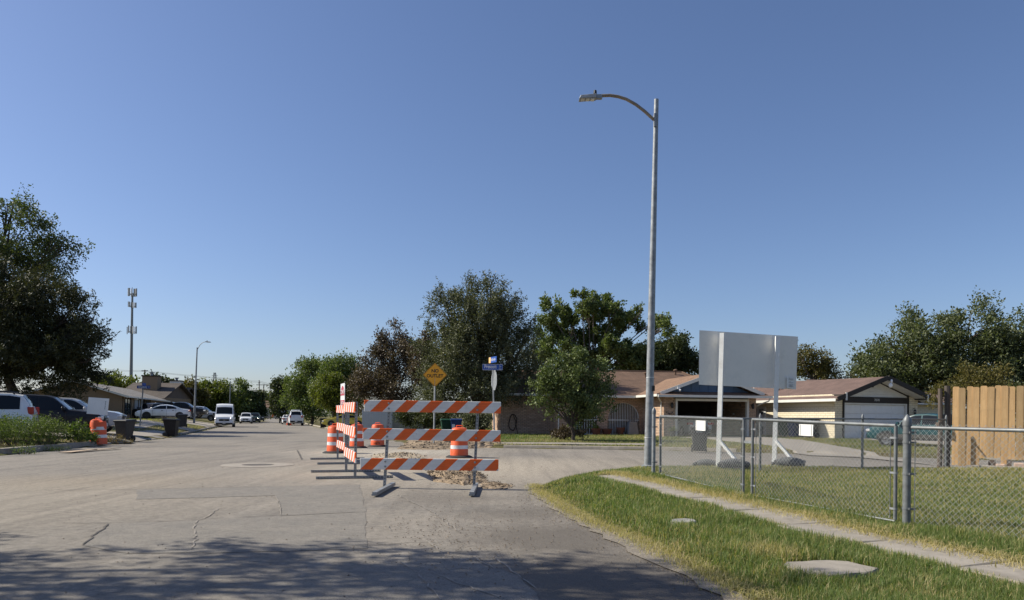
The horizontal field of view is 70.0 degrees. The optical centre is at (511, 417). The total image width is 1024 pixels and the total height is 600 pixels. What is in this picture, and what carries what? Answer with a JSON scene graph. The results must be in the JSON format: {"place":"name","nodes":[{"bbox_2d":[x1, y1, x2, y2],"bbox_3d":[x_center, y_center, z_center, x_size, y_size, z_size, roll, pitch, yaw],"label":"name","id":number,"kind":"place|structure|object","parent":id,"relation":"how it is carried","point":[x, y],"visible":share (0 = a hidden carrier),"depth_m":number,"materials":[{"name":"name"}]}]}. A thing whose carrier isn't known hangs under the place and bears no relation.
{"place":"outdoors","nodes":[
{"label":"outdoors","id":0,"kind":"place"},
{"bbox_2d":[35,430,164,442],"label":"driveway","id":1,"kind":"structure","parent":0,"point":[151,433],"depth_m":39.97,"materials":[{"name":"concrete"}]},
{"bbox_2d":[59,397,126,431],"bbox_3d":[-23.007,-0.112,37.497,5.710,1.829,2.340,1,0,-20],"label":"pickup truck","id":2,"kind":"object","parent":1,"relation":"on","point":[76,404],"visible":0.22,"depth_m":37.39,"materials":[{"name":"silver metal"}]},
{"bbox_2d":[113,419,136,440],"bbox_3d":[-18.800,0.625,35.560,0.719,1.083,0.880,0,0,8],"label":"wheelie bin","id":3,"kind":"object","parent":1,"relation":"on","point":[125,427],"visible":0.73,"depth_m":35.24,"materials":[{"name":"grey plastic"}]},
{"bbox_2d":[162,418,180,436],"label":"wheelie bin","id":4,"kind":"object","parent":1,"relation":"on","point":[171,427],"visible":0.99,"depth_m":42.16,"materials":[{"name":"black plastic"}]},
{"bbox_2d":[187,419,220,427],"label":"driveway","id":5,"kind":"structure","parent":0,"point":[205,424],"depth_m":78.05,"materials":[{"name":"concrete"}]},
{"bbox_2d":[135,405,190,418],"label":"sedan car","id":6,"kind":"object","parent":5,"relation":"on","point":[165,411],"visible":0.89,"depth_m":74.20,"materials":[{"name":"white paint"}]},
{"bbox_2d":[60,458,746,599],"bbox_3d":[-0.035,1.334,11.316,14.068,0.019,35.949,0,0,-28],"label":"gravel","id":7,"kind":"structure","parent":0,"point":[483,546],"depth_m":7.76,"materials":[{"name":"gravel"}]},
{"bbox_2d":[0,418,1023,599],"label":"road","id":8,"kind":"structure","parent":0,"point":[38,491],"depth_m":9.76,"materials":[{"name":"concrete"}]},
{"bbox_2d":[0,445,48,453],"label":"kerb","id":9,"kind":"structure","parent":8,"relation":"on","point":[9,451],"depth_m":24.62,"materials":[{"name":"concrete"}]},
{"bbox_2d":[48,442,89,449],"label":"kerb","id":10,"kind":"structure","parent":8,"relation":"on","point":[75,445],"depth_m":28.29,"materials":[{"name":"concrete"}]},
{"bbox_2d":[82,512,366,552],"bbox_3d":[-3.228,1.318,8.504,3.118,0.001,2.923,1,0,-14],"label":"road patch","id":11,"kind":"object","parent":8,"relation":"on","point":[300,532],"visible":1,"depth_m":8.18,"materials":[{"name":"concrete"}]},
{"bbox_2d":[213,404,235,426],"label":"panel van","id":12,"kind":"object","parent":8,"relation":"on","point":[224,414],"visible":0.98,"depth_m":80.69,"materials":[{"name":"white paint"}]},
{"bbox_2d":[239,413,252,423],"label":"suv car","id":13,"kind":"object","parent":8,"relation":"on","point":[245,417],"visible":1,"depth_m":115.36,"materials":[{"name":"white paint"}]},
{"bbox_2d":[135,484,365,515],"bbox_3d":[-4.140,1.310,11.716,3.976,0.001,4.276,0,0,-20],"label":"road patch","id":14,"kind":"object","parent":8,"relation":"on","point":[334,499],"visible":0.98,"depth_m":12.28,"materials":[{"name":"concrete"}]},
{"bbox_2d":[220,463,293,466],"bbox_3d":[-6.884,1.294,19.816,1.900,0.032,1.900,1,0,0],"label":"manhole cover","id":15,"kind":"object","parent":8,"relation":"on","point":[257,464],"visible":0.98,"depth_m":19.75,"materials":[{"name":"concrete"}]},
{"bbox_2d":[286,410,303,425],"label":"utility truck","id":16,"kind":"object","parent":8,"relation":"on","point":[295,416],"visible":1,"depth_m":96.78,"materials":[{"name":"white paint"}]},
{"bbox_2d":[322,423,343,453],"bbox_3d":[-6.421,0.756,26.577,0.900,1.076,0.900,1,0,0],"label":"traffic drum","id":17,"kind":"object","parent":8,"relation":"on","point":[332,440],"visible":0.78,"depth_m":26.32,"materials":[{"name":"plastic"}]},
{"bbox_2d":[310,405,363,463],"bbox_3d":[-5.003,0.468,21.596,1.640,1.672,2.450,0,0,-20],"label":"barricade","id":18,"kind":"object","parent":8,"relation":"on","point":[340,427],"visible":0.66,"depth_m":21.72,"materials":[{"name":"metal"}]},
{"bbox_2d":[311,402,392,478],"bbox_3d":[-3.683,0.479,16.696,1.640,1.672,2.449,1,0,-18],"label":"barricade","id":19,"kind":"object","parent":8,"relation":"on","point":[352,407],"visible":0.98,"depth_m":16.01,"materials":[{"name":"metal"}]},
{"bbox_2d":[349,423,367,447],"bbox_3d":[-6.594,0.754,31.087,0.900,1.076,0.900,0,0,19],"label":"traffic drum","id":20,"kind":"object","parent":8,"relation":"on","point":[360,441],"visible":0.67,"depth_m":30.86,"materials":[{"name":"plastic"}]},
{"bbox_2d":[367,422,384,446],"bbox_3d":[-5.969,0.760,32.501,0.900,1.076,0.900,0,0,9],"label":"traffic drum","id":21,"kind":"object","parent":8,"relation":"on","point":[377,443],"visible":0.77,"depth_m":32.26,"materials":[{"name":"plastic"}]},
{"bbox_2d":[238,559,538,599],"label":"road patch","id":22,"kind":"object","parent":8,"relation":"on","point":[403,581],"visible":1,"depth_m":5.81,"materials":[{"name":"asphalt"}]},
{"bbox_2d":[360,400,500,495],"bbox_3d":[-1.534,0.517,13.148,2.640,1.673,1.963,1,0,0],"label":"barricade","id":23,"kind":"object","parent":8,"relation":"on","point":[386,463],"visible":1,"depth_m":13.74,"materials":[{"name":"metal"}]},
{"bbox_2d":[446,425,472,457],"bbox_3d":[-1.757,0.797,24.398,0.900,1.076,0.900,1,0,3],"label":"traffic drum","id":24,"kind":"object","parent":8,"relation":"on","point":[458,449],"visible":0.73,"depth_m":24.15,"materials":[{"name":"plastic"}]},
{"bbox_2d":[503,445,571,448],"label":"kerb","id":25,"kind":"structure","parent":8,"relation":"on","point":[540,446],"depth_m":31.82,"materials":[{"name":"concrete"}]},
{"bbox_2d":[572,446,642,449],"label":"kerb","id":26,"kind":"structure","parent":8,"relation":"on","point":[608,447],"depth_m":31.41,"materials":[{"name":"concrete"}]},
{"bbox_2d":[528,488,749,599],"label":"kerb","id":27,"kind":"object","parent":8,"relation":"on","point":[649,557],"visible":0.54,"depth_m":7.15,"materials":[{"name":"concrete"}]},
{"bbox_2d":[643,446,735,451],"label":"kerb","id":28,"kind":"structure","parent":8,"relation":"on","point":[688,449],"depth_m":30.67,"materials":[{"name":"concrete"}]},
{"bbox_2d":[690,425,708,451],"bbox_3d":[7.520,0.854,29.362,0.719,1.083,0.880,1,0,12],"label":"wheelie bin","id":29,"kind":"object","parent":8,"relation":"on","point":[700,442],"visible":0.65,"depth_m":29.02,"materials":[{"name":"grey plastic"}]},
{"bbox_2d":[0,416,1023,599],"bbox_3d":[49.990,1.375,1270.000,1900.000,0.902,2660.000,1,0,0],"label":"ground","id":30,"kind":"structure","parent":0,"point":[2,445],"depth_m":30.00,"materials":[{"name":"green plant"}]},
{"bbox_2d":[0,416,21,443],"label":"weed clump","id":31,"kind":"object","parent":30,"relation":"on","point":[5,418],"visible":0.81,"depth_m":25.93,"materials":[{"name":"green plant"}]},
{"bbox_2d":[0,391,39,438],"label":"suv car","id":32,"kind":"object","parent":30,"relation":"on","point":[11,402],"visible":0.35,"depth_m":28.34,"materials":[{"name":"white paint"}]},
{"bbox_2d":[0,412,42,445],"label":"weed clump","id":33,"kind":"object","parent":30,"relation":"on","point":[22,425],"visible":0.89,"depth_m":26.07,"materials":[{"name":"green plant"}]},
{"bbox_2d":[10,441,39,453],"bbox_3d":[-16.034,1.056,23.953,0.838,0.551,0.930,1,0,0],"label":"weed plant","id":34,"kind":"object","parent":30,"relation":"on","point":[27,451],"visible":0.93,"depth_m":24.01,"materials":[{"name":"green plant"}]},
{"bbox_2d":[8,413,52,444],"bbox_3d":[-18.066,0.443,27.439,1.754,1.204,1.661,1,0,0],"label":"weed clump","id":35,"kind":"object","parent":30,"relation":"on","point":[29,426],"visible":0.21,"depth_m":27.32,"materials":[{"name":"green plant"}]},
{"bbox_2d":[15,414,64,444],"bbox_3d":[-17.417,0.475,26.891,1.503,1.232,1.510,1,0,0],"label":"weed clump","id":36,"kind":"object","parent":30,"relation":"on","point":[39,441],"visible":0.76,"depth_m":26.83,"materials":[{"name":"green plant"}]},
{"bbox_2d":[0,182,95,297],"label":"ash tree","id":37,"kind":"object","parent":30,"relation":"on","point":[21,254],"visible":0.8,"depth_m":57.58,"materials":[{"name":"green plant"}]},
{"bbox_2d":[36,411,69,444],"bbox_3d":[-17.189,0.439,27.370,1.028,1.362,1.155,1,0,26],"label":"weed clump","id":38,"kind":"object","parent":30,"relation":"on","point":[62,431],"visible":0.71,"depth_m":27.36,"materials":[{"name":"green plant"}]},
{"bbox_2d":[0,251,121,401],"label":"cedar tree","id":39,"kind":"object","parent":30,"relation":"on","point":[70,341],"visible":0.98,"depth_m":46.16,"materials":[{"name":"green plant"}]},
{"bbox_2d":[22,394,109,433],"bbox_3d":[-21.078,-0.103,32.996,5.006,1.864,2.348,1,0,-21],"label":"suv car","id":40,"kind":"object","parent":30,"relation":"on","point":[58,407],"visible":0.34,"depth_m":32.46,"materials":[{"name":"black paint"}]},
{"bbox_2d":[62,417,91,442],"bbox_3d":[-17.520,0.538,29.492,1.095,1.135,1.146,1,0,0],"label":"weed plant","id":41,"kind":"object","parent":30,"relation":"on","point":[76,431],"visible":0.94,"depth_m":29.33,"materials":[{"name":"green plant"}]},
{"bbox_2d":[27,381,169,418],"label":"tan house","id":42,"kind":"structure","parent":30,"relation":"on","point":[125,401],"depth_m":74.29,"materials":[{"name":"grey"}]},
{"bbox_2d":[0,418,213,447],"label":"turf","id":43,"kind":"structure","parent":30,"relation":"on","point":[151,419],"depth_m":53.48,"materials":[{"name":"green plant"}]},
{"bbox_2d":[156,402,208,417],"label":"car","id":44,"kind":"object","parent":43,"relation":"on","point":[200,412],"visible":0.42,"depth_m":83.34,"materials":[{"name":"black paint"}]},
{"bbox_2d":[93,368,139,387],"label":"rounded tree","id":45,"kind":"object","parent":30,"relation":"on","point":[121,383],"visible":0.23,"depth_m":122.98,"materials":[{"name":"green plant"}]},
{"bbox_2d":[127,287,136,381],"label":"cell tower","id":46,"kind":"structure","parent":30,"relation":"on","point":[133,330],"depth_m":219.66,"materials":[{"name":"metal"}]},
{"bbox_2d":[132,403,167,417],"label":"suv car","id":47,"kind":"object","parent":30,"relation":"on","point":[147,405],"visible":0.28,"depth_m":80.28,"materials":[{"name":"black paint"}]},
{"bbox_2d":[126,372,197,417],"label":"brown roofed house","id":48,"kind":"structure","parent":30,"relation":"on","point":[175,392],"depth_m":112.60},
{"bbox_2d":[183,374,212,405],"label":"rounded tree","id":49,"kind":"object","parent":30,"relation":"on","point":[202,395],"visible":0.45,"depth_m":127.10,"materials":[{"name":"green plant"}]},
{"bbox_2d":[187,406,215,420],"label":"suv car","id":50,"kind":"object","parent":30,"relation":"on","point":[210,417],"visible":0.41,"depth_m":92.19,"materials":[{"name":"silver metal"}]},
{"bbox_2d":[193,341,210,422],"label":"street light","id":51,"kind":"object","parent":30,"relation":"on","point":[194,412],"visible":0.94,"depth_m":75.94,"materials":[{"name":"metal"}]},
{"bbox_2d":[197,376,243,412],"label":"rounded tree","id":52,"kind":"object","parent":30,"relation":"on","point":[219,391],"visible":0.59,"depth_m":133.52,"materials":[{"name":"green plant"}]},
{"bbox_2d":[226,376,261,420],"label":"rounded tree","id":53,"kind":"object","parent":30,"relation":"on","point":[240,392],"visible":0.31,"depth_m":138.93,"materials":[{"name":"green plant"}]},
{"bbox_2d":[242,388,269,421],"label":"rounded tree","id":54,"kind":"object","parent":30,"relation":"on","point":[262,411],"visible":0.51,"depth_m":141.04,"materials":[{"name":"green plant"}]},
{"bbox_2d":[265,374,295,418],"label":"rounded tree","id":55,"kind":"object","parent":30,"relation":"on","point":[275,385],"visible":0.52,"depth_m":123.80,"materials":[{"name":"green plant"}]},
{"bbox_2d":[276,350,343,423],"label":"rounded tree","id":56,"kind":"object","parent":30,"relation":"on","point":[297,388],"visible":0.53,"depth_m":106.23,"materials":[{"name":"green plant"}]},
{"bbox_2d":[303,369,361,417],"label":"rounded tree","id":57,"kind":"object","parent":30,"relation":"on","point":[327,393],"visible":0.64,"depth_m":79.02,"materials":[{"name":"green plant"}]},
{"bbox_2d":[306,347,368,417],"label":"rounded tree","id":58,"kind":"object","parent":30,"relation":"on","point":[346,364],"visible":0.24,"depth_m":90.87,"materials":[{"name":"green plant"}]},
{"bbox_2d":[343,317,418,415],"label":"crape myrtle","id":59,"kind":"object","parent":30,"relation":"on","point":[383,384],"visible":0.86,"depth_m":72.96,"materials":[{"name":"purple plant"}]},
{"bbox_2d":[362,409,435,428],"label":"sheet metal fence","id":60,"kind":"object","parent":30,"relation":"on","point":[369,419],"visible":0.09,"depth_m":65.98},
{"bbox_2d":[371,452,426,458],"bbox_3d":[-3.744,1.282,24.494,2.226,0.238,5.239,1,0,-11],"label":"dirt pile","id":61,"kind":"object","parent":30,"relation":"on","point":[402,455],"visible":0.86,"depth_m":24.04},
{"bbox_2d":[404,327,441,399],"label":"crape myrtle","id":62,"kind":"object","parent":30,"relation":"on","point":[416,358],"visible":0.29,"depth_m":69.51,"materials":[{"name":"green plant"}]},
{"bbox_2d":[390,412,455,428],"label":"shrub","id":63,"kind":"object","parent":30,"relation":"on","point":[404,418],"visible":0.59,"depth_m":51.62,"materials":[{"name":"green plant"}]},
{"bbox_2d":[423,363,446,442],"bbox_3d":[-3.467,-0.436,32.815,1.040,3.991,0.108,1,0,0],"label":"no outlet sign","id":64,"kind":"object","parent":30,"relation":"on","point":[434,374],"visible":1,"depth_m":32.80,"materials":[{"name":"metal"}]},
{"bbox_2d":[397,438,503,449],"bbox_3d":[-2.962,1.074,35.540,5.443,0.728,12.348,1,0,0],"label":"dirt pile","id":65,"kind":"object","parent":30,"relation":"on","point":[423,445],"visible":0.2,"depth_m":32.05,"materials":[{"name":"gravel"}]},
{"bbox_2d":[425,470,487,485],"bbox_3d":[-1.295,1.234,16.696,1.602,0.346,5.153,1,0,-11],"label":"dirt pile","id":66,"kind":"object","parent":30,"relation":"on","point":[451,477],"visible":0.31,"depth_m":15.33,"materials":[{"name":"gravel"}]},
{"bbox_2d":[402,268,546,429],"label":"live oak","id":67,"kind":"object","parent":30,"relation":"on","point":[464,340],"visible":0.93,"depth_m":48.89,"materials":[{"name":"green plant"}]},
{"bbox_2d":[461,413,492,429],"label":"shrub","id":68,"kind":"object","parent":30,"relation":"on","point":[469,420],"visible":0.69,"depth_m":43.65,"materials":[{"name":"green plant"}]},
{"bbox_2d":[483,356,502,429],"bbox_3d":[-0.881,-0.686,33.448,0.860,4.176,0.592,0,0,34],"label":"street name sign","id":69,"kind":"object","parent":30,"relation":"on","point":[493,367],"visible":1,"depth_m":33.49,"materials":[{"name":"metal"}]},
{"bbox_2d":[480,481,514,489],"bbox_3d":[-0.325,1.340,14.437,0.900,0.123,1.835,1,0,0],"label":"dirt pile","id":70,"kind":"object","parent":30,"relation":"on","point":[498,485],"visible":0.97,"depth_m":14.25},
{"bbox_2d":[515,336,552,367],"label":"rounded tree","id":71,"kind":"object","parent":30,"relation":"on","point":[535,340],"visible":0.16,"depth_m":69.02,"materials":[{"name":"green plant"}]},
{"bbox_2d":[549,423,590,439],"bbox_3d":[3.118,0.896,38.459,2.548,1.197,1.662,1,0,41],"label":"shrub","id":72,"kind":"object","parent":30,"relation":"on","point":[564,432],"visible":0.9,"depth_m":38.20,"materials":[{"name":"purple plant"}]},
{"bbox_2d":[524,344,621,440],"bbox_3d":[3.021,-1.146,37.590,4.751,5.269,3.510,0,0,26],"label":"round tree","id":73,"kind":"object","parent":30,"relation":"on","point":[553,379],"visible":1,"depth_m":37.20,"materials":[{"name":"green plant"}]},
{"bbox_2d":[533,286,677,369],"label":"spreading tree","id":74,"kind":"object","parent":30,"relation":"on","point":[605,337],"visible":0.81,"depth_m":61.10,"materials":[{"name":"green plant"}]},
{"bbox_2d":[579,90,658,467],"bbox_3d":[2.396,-3.041,16.630,1.840,8.767,0.319,1,0,-5],"label":"street light","id":75,"kind":"object","parent":30,"relation":"on","point":[650,386],"visible":0.93,"depth_m":16.64,"materials":[{"name":"metal"}]},
{"bbox_2d":[625,420,638,434],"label":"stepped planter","id":76,"kind":"object","parent":30,"relation":"on","point":[631,427],"visible":0.89,"depth_m":47.00,"materials":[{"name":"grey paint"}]},
{"bbox_2d":[492,367,772,436],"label":"brick house","id":77,"kind":"structure","parent":30,"relation":"on","point":[673,387],"depth_m":48.40,"materials":[{"name":"brown brick"}]},
{"bbox_2d":[524,482,791,599],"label":"straw","id":78,"kind":"object","parent":30,"relation":"on","point":[556,501],"visible":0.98,"depth_m":7.31,"materials":[{"name":"beige plant"}]},
{"bbox_2d":[617,329,698,375],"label":"rounded tree","id":79,"kind":"object","parent":30,"relation":"on","point":[679,354],"visible":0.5,"depth_m":65.11,"materials":[{"name":"green plant"}]},
{"bbox_2d":[659,415,750,491],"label":"chain link gate","id":80,"kind":"structure","parent":30,"relation":"on","point":[742,441],"depth_m":12.80,"materials":[{"name":"metal"}]},
{"bbox_2d":[717,458,749,467],"bbox_3d":[5.042,1.048,16.726,0.736,0.226,0.398,0,0,2],"label":"sandbag","id":81,"kind":"object","parent":30,"relation":"on","point":[747,464],"visible":0.73,"depth_m":16.58,"materials":[{"name":"grey fabric"}]},
{"bbox_2d":[699,330,797,468],"bbox_3d":[5.852,-0.298,17.157,2.872,3.468,0.725,1,0,-13],"label":"billboard","id":82,"kind":"object","parent":30,"relation":"on","point":[746,360],"visible":0.83,"depth_m":17.40,"materials":[{"name":"white paint"}]},
{"bbox_2d":[491,433,1023,453],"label":"turf","id":83,"kind":"structure","parent":30,"relation":"on","point":[603,438],"depth_m":36.57,"materials":[{"name":"green plant"}]},
{"bbox_2d":[540,464,1023,599],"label":"grass","id":84,"kind":"structure","parent":30,"relation":"on","point":[764,549],"depth_m":8.54,"materials":[{"name":"green plant"}]},
{"bbox_2d":[772,457,805,466],"bbox_3d":[6.489,1.044,17.136,0.758,0.242,0.422,1,0,28],"label":"sandbag","id":85,"kind":"object","parent":30,"relation":"on","point":[794,461],"visible":0.62,"depth_m":16.97,"materials":[{"name":"grey fabric"}]},
{"bbox_2d":[787,423,802,436],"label":"wheelie bin","id":86,"kind":"object","parent":30,"relation":"on","point":[792,427],"visible":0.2,"depth_m":44.00,"materials":[{"name":"grey plastic"}]},
{"bbox_2d":[651,407,947,472],"bbox_3d":[6.862,0.615,16.546,8.426,1.590,0.240,1,0,-21],"label":"chain link fence","id":87,"kind":"object","parent":30,"relation":"on","point":[654,430],"visible":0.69,"depth_m":16.33,"materials":[{"name":"metal"}]},
{"bbox_2d":[678,375,952,438],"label":"cream house","id":88,"kind":"structure","parent":30,"relation":"on","point":[887,396],"depth_m":43.45,"materials":[{"name":"paint"}]},
{"bbox_2d":[756,406,765,434],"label":"side door","id":89,"kind":"structure","parent":88,"relation":"in","point":[761,409],"depth_m":47.83,"materials":[{"name":"white paint"}]},
{"bbox_2d":[845,404,903,437],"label":"garage door","id":90,"kind":"structure","parent":88,"relation":"in","point":[869,411],"depth_m":43.01,"materials":[{"name":"paint"}]},
{"bbox_2d":[750,418,897,521],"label":"chain link gate","id":91,"kind":"structure","parent":30,"relation":"on","point":[894,508],"depth_m":9.85,"materials":[{"name":"metal"}]},
{"bbox_2d":[799,424,812,435],"bbox_3d":[4.100,0.177,10.195,0.012,0.159,0.254,1,1,-22],"label":"gate plate","id":92,"kind":"object","parent":91,"relation":"attached to","point":[805,429],"visible":1,"depth_m":10.20,"materials":[{"name":"white paint"}]},
{"bbox_2d":[796,342,857,379],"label":"rounded tree","id":93,"kind":"object","parent":30,"relation":"on","point":[814,369],"visible":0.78,"depth_m":65.48,"materials":[{"name":"green plant"}]},
{"bbox_2d":[785,560,878,577],"bbox_3d":[2.760,1.355,6.342,0.756,0.132,0.580,1,0,-19],"label":"concrete cover","id":94,"kind":"object","parent":30,"relation":"on","point":[833,567],"visible":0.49,"depth_m":6.31,"materials":[{"name":"concrete"}]},
{"bbox_2d":[866,413,979,447],"bbox_3d":[18.902,0.583,32.993,2.129,1.532,5.196,0,0,-41],"label":"pickup truck","id":95,"kind":"object","parent":30,"relation":"on","point":[919,416],"visible":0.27,"depth_m":32.73,"materials":[{"name":"grey paint"}]},
{"bbox_2d":[842,285,1023,421],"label":"pecan tree","id":96,"kind":"object","parent":30,"relation":"on","point":[936,356],"visible":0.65,"depth_m":66.12,"materials":[{"name":"green plant"}]},
{"bbox_2d":[902,414,1023,537],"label":"chain link fence","id":97,"kind":"object","parent":30,"relation":"on","point":[907,432],"visible":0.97,"depth_m":8.52,"materials":[{"name":"metal"}]},
{"bbox_2d":[923,359,1022,424],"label":"shrub","id":98,"kind":"object","parent":30,"relation":"on","point":[978,377],"visible":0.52,"depth_m":24.80,"materials":[{"name":"green plant"}]},
{"bbox_2d":[936,385,1023,467],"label":"wooden fence","id":99,"kind":"object","parent":30,"relation":"on","point":[1000,410],"visible":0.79,"depth_m":17.91,"materials":[{"name":"brown wood"}]},
{"bbox_2d":[0,0,1023,419],"label":"sky","id":100,"kind":"structure","parent":0,"point":[273,182],"materials":[{"name":"blue"}]},
{"bbox_2d":[501,442,644,444],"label":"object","id":101,"kind":"structure","parent":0,"point":[571,443],"depth_m":34.06,"materials":[{"name":"concrete"}]},
{"bbox_2d":[679,436,934,464],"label":"driveway","id":102,"kind":"structure","parent":0,"point":[763,439],"depth_m":30.68,"materials":[{"name":"concrete"}]},
{"bbox_2d":[677,415,713,435],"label":"sedan car","id":103,"kind":"object","parent":102,"relation":"on","point":[686,427],"visible":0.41,"depth_m":46.32,"materials":[{"name":"silver metal"}]},
{"bbox_2d":[601,475,1023,583],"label":"pavement","id":104,"kind":"structure","parent":0,"point":[1004,570],"depth_m":7.93,"materials":[{"name":"concrete"}]},
{"bbox_2d":[593,469,1023,579],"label":"straw","id":105,"kind":"object","parent":104,"relation":"on","point":[658,480],"visible":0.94,"depth_m":8.59,"materials":[{"name":"beige plant"}]},
{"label":"driveway","id":106,"kind":"structure","parent":0,"visible":0},
{"bbox_2d":[322,414,361,425],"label":"sedan car","id":107,"kind":"object","parent":106,"relation":"on","point":[329,421],"visible":0.58,"depth_m":77.09,"materials":[{"name":"yellow paint"}]},
{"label":"kerb","id":108,"kind":"structure","parent":0,"visible":0},
{"bbox_2d":[90,418,107,443],"bbox_3d":[-17.531,0.575,31.000,0.670,1.119,0.670,-1,0,0],"label":"traffic drum","id":109,"kind":"object","parent":108,"relation":"on","point":[98,425],"visible":0.77,"depth_m":30.80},
{"bbox_2d":[87,397,108,414],"bbox_3d":[-17.458,-0.474,30.830,0.836,0.704,0.028,4,-6,-4],"label":"sign board","id":110,"kind":"object","parent":109,"relation":"on","point":[98,406],"visible":1,"depth_m":30.82,"materials":[{"name":"white paint"}]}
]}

